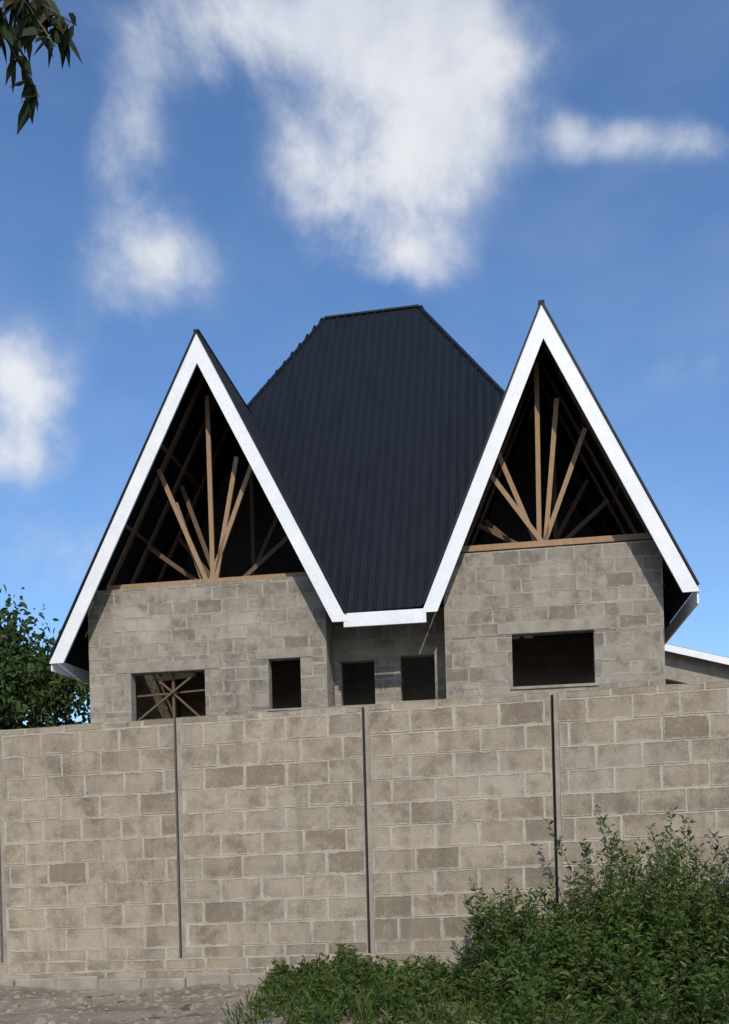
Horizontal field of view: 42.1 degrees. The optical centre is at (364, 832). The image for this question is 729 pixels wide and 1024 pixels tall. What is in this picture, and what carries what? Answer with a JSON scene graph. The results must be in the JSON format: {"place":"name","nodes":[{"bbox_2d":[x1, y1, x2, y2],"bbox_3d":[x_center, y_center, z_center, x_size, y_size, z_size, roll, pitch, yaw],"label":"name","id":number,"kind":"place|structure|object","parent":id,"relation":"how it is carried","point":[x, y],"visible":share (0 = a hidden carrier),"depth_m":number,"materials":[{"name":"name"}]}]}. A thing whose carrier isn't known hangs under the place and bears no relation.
{"place":"outdoors","nodes":[
{"label":"outdoors","id":0,"kind":"place"},
{"bbox_2d":[0,983,728,1023],"bbox_3d":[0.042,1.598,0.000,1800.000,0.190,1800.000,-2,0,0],"label":"ground","id":1,"kind":"structure","parent":0,"point":[29,1007],"depth_m":9.24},
{"bbox_2d":[0,0,82,134],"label":"mango tree","id":2,"kind":"object","parent":1,"relation":"on","point":[33,19],"visible":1,"depth_m":6.00,"materials":[{"name":"green plant"}]},
{"bbox_2d":[0,584,90,729],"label":"broadleaf tree","id":3,"kind":"object","parent":1,"relation":"on","point":[27,677],"visible":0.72,"depth_m":21.00,"materials":[{"name":"green plant"}]},
{"bbox_2d":[135,674,180,720],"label":"side wall","id":4,"kind":"structure","parent":1,"relation":"on","point":[147,684],"depth_m":19.75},
{"bbox_2d":[88,574,329,722],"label":"front wall","id":5,"kind":"structure","parent":1,"relation":"on","point":[232,626],"depth_m":16.86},
{"bbox_2d":[137,673,204,720],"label":"window props","id":6,"kind":"object","parent":5,"relation":"in","point":[173,693],"depth_m":17.20,"materials":[{"name":"brown wood"}]},
{"bbox_2d":[116,617,608,673],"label":"lintels","id":7,"kind":"object","parent":5,"relation":"on","point":[502,629],"visible":0.73,"depth_m":16.88,"materials":[{"name":"concrete"}]},
{"bbox_2d":[267,683,597,711],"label":"window sills","id":8,"kind":"structure","parent":5,"relation":"attached to","point":[529,687],"depth_m":15.95,"materials":[{"name":"grey concrete"}]},
{"bbox_2d":[0,968,451,990],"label":"foundation strip","id":9,"kind":"object","parent":1,"relation":"on","point":[96,982],"visible":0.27,"depth_m":10.33,"materials":[{"name":"concrete"}]},
{"bbox_2d":[2,982,537,1023],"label":"loose stones","id":10,"kind":"object","parent":1,"relation":"on","point":[42,1020],"visible":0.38,"depth_m":9.45,"materials":[{"name":"concrete"}]},
{"bbox_2d":[327,581,334,706],"bbox_3d":[-0.657,-1.427,17.022,0.230,6.088,0.480,-1,0,9],"label":"recess return","id":11,"kind":"object","parent":1,"relation":"on","point":[331,662],"visible":0.14,"depth_m":17.00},
{"bbox_2d":[0,681,728,980],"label":"block courses","id":12,"kind":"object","parent":1,"relation":"on","point":[274,837],"visible":0.77,"depth_m":10.06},
{"bbox_2d":[0,695,557,962],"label":"joint backing","id":13,"kind":"object","parent":12,"relation":"on","point":[554,797],"visible":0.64,"depth_m":10.06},
{"bbox_2d":[0,692,563,962],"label":"expansion columns","id":14,"kind":"structure","parent":12,"relation":"on","point":[369,812],"depth_m":10.00,"materials":[{"name":"concrete"}]},
{"bbox_2d":[180,634,593,716],"bbox_3d":[0.769,-1.421,21.087,9.600,6.000,8.900,-1,0,9],"label":"partition","id":15,"kind":"object","parent":1,"relation":"on","point":[555,660],"depth_m":20.34,"materials":[{"name":"concrete"}]},
{"bbox_2d":[333,607,445,706],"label":"recess wall","id":16,"kind":"structure","parent":1,"relation":"on","point":[388,674],"depth_m":17.08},
{"bbox_2d":[219,964,728,1023],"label":"grass tufts","id":17,"kind":"object","parent":1,"relation":"on","point":[369,1009],"visible":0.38,"depth_m":7.79,"materials":[{"name":"green plant"}]},
{"bbox_2d":[243,805,728,1023],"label":"weed thicket","id":18,"kind":"object","parent":1,"relation":"on","point":[660,942],"visible":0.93,"depth_m":8.37,"materials":[{"name":"green plant"}]},
{"bbox_2d":[444,540,665,698],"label":"front wall","id":19,"kind":"structure","parent":1,"relation":"on","point":[619,585],"depth_m":15.93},
{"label":"walls","id":20,"kind":"object","parent":1,"relation":"on","visible":0},
{"bbox_2d":[665,644,728,684],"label":"roof","id":21,"kind":"structure","parent":20,"relation":"attached to","point":[668,682],"depth_m":35.10,"materials":[{"name":"metal"}]},
{"bbox_2d":[665,644,728,664],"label":"fascia","id":22,"kind":"structure","parent":21,"relation":"attached to","point":[696,654],"depth_m":29.81,"materials":[{"name":"white paint"}]},
{"bbox_2d":[665,651,728,683],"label":"wall","id":23,"kind":"structure","parent":21,"relation":"attached to","point":[682,669],"depth_m":30.27,"materials":[{"name":"grey concrete"}]},
{"bbox_2d":[0,0,728,725],"label":"sky","id":24,"kind":"structure","parent":0,"point":[245,174],"materials":[{"name":"blue"}]},
{"bbox_2d":[51,588,698,683],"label":"eave fascia","id":25,"kind":"structure","parent":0,"point":[390,617],"depth_m":15.97,"materials":[{"name":"white paint"}]},
{"bbox_2d":[51,334,238,670],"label":"roof","id":26,"kind":"structure","parent":25,"relation":"on","point":[151,569],"depth_m":18.01,"materials":[{"name":"black metal"}]},
{"bbox_2d":[160,444,344,680],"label":"gable back","id":27,"kind":"structure","parent":26,"relation":"attached to","point":[236,559],"depth_m":19.82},
{"bbox_2d":[49,300,699,657],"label":"verge trim","id":28,"kind":"structure","parent":26,"relation":"attached to","point":[464,497],"depth_m":15.98,"materials":[{"name":"metal"}]},
{"bbox_2d":[49,333,346,663],"bbox_3d":[-3.011,-5.863,16.440,5.400,5.580,0.035,-1,0,9],"label":"barge board","id":29,"kind":"object","parent":25,"relation":"attached to","point":[196,354],"visible":1,"depth_m":16.41,"materials":[{"name":"white paint"}]},
{"bbox_2d":[198,332,346,610],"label":"gable left inner slope","id":30,"kind":"structure","parent":25,"relation":"on","point":[248,418],"depth_m":16.91,"materials":[{"name":"metal"}]},
{"bbox_2d":[251,318,320,399],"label":"roof","id":31,"kind":"structure","parent":25,"relation":"on","point":[314,326],"depth_m":20.75,"materials":[{"name":"black metal"}]},
{"bbox_2d":[193,299,544,415],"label":"ridge caps","id":32,"kind":"object","parent":25,"relation":"on","point":[459,347],"visible":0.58,"depth_m":20.14,"materials":[{"name":"black metal"}]},
{"bbox_2d":[356,473,504,612],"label":"roof back","id":33,"kind":"structure","parent":32,"relation":"attached to","point":[480,533],"depth_m":23.17,"materials":[{"name":"metal"}]},
{"bbox_2d":[248,307,512,612],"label":"roof front","id":34,"kind":"structure","parent":25,"relation":"on","point":[374,428],"depth_m":18.42,"materials":[{"name":"black metal"}]},
{"bbox_2d":[84,339,671,637],"bbox_3d":[0.109,-6.164,17.729,10.491,4.846,2.900,-1,0,9],"label":"roof frame","id":35,"kind":"object","parent":34,"relation":"attached to","point":[491,529],"visible":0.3,"depth_m":17.55,"materials":[{"name":"brown wood"}]},
{"bbox_2d":[107,361,650,589],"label":"roof trusses","id":36,"kind":"object","parent":35,"relation":"attached to","point":[519,510],"visible":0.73,"depth_m":16.32,"materials":[{"name":"brown wood"}]},
{"bbox_2d":[423,321,538,607],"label":"roof","id":37,"kind":"structure","parent":35,"relation":"attached to","point":[530,407],"depth_m":17.26,"materials":[{"name":"metal"}]},
{"bbox_2d":[427,313,669,630],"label":"roof","id":38,"kind":"structure","parent":25,"relation":"on","point":[585,511],"depth_m":18.34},
{"bbox_2d":[475,403,615,638],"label":"gable back","id":39,"kind":"structure","parent":38,"relation":"attached to","point":[505,519],"depth_m":18.88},
{"bbox_2d":[422,304,699,611],"bbox_3d":[3.091,-6.193,15.472,4.450,4.920,0.035,-1,0,9],"label":"barge board","id":40,"kind":"object","parent":25,"relation":"attached to","point":[543,327],"visible":1,"depth_m":15.46,"materials":[{"name":"white paint"}]},
{"bbox_2d":[539,308,697,621],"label":"roof","id":41,"kind":"structure","parent":25,"relation":"on","point":[675,598],"depth_m":17.26,"materials":[{"name":"black metal"}]}
]}

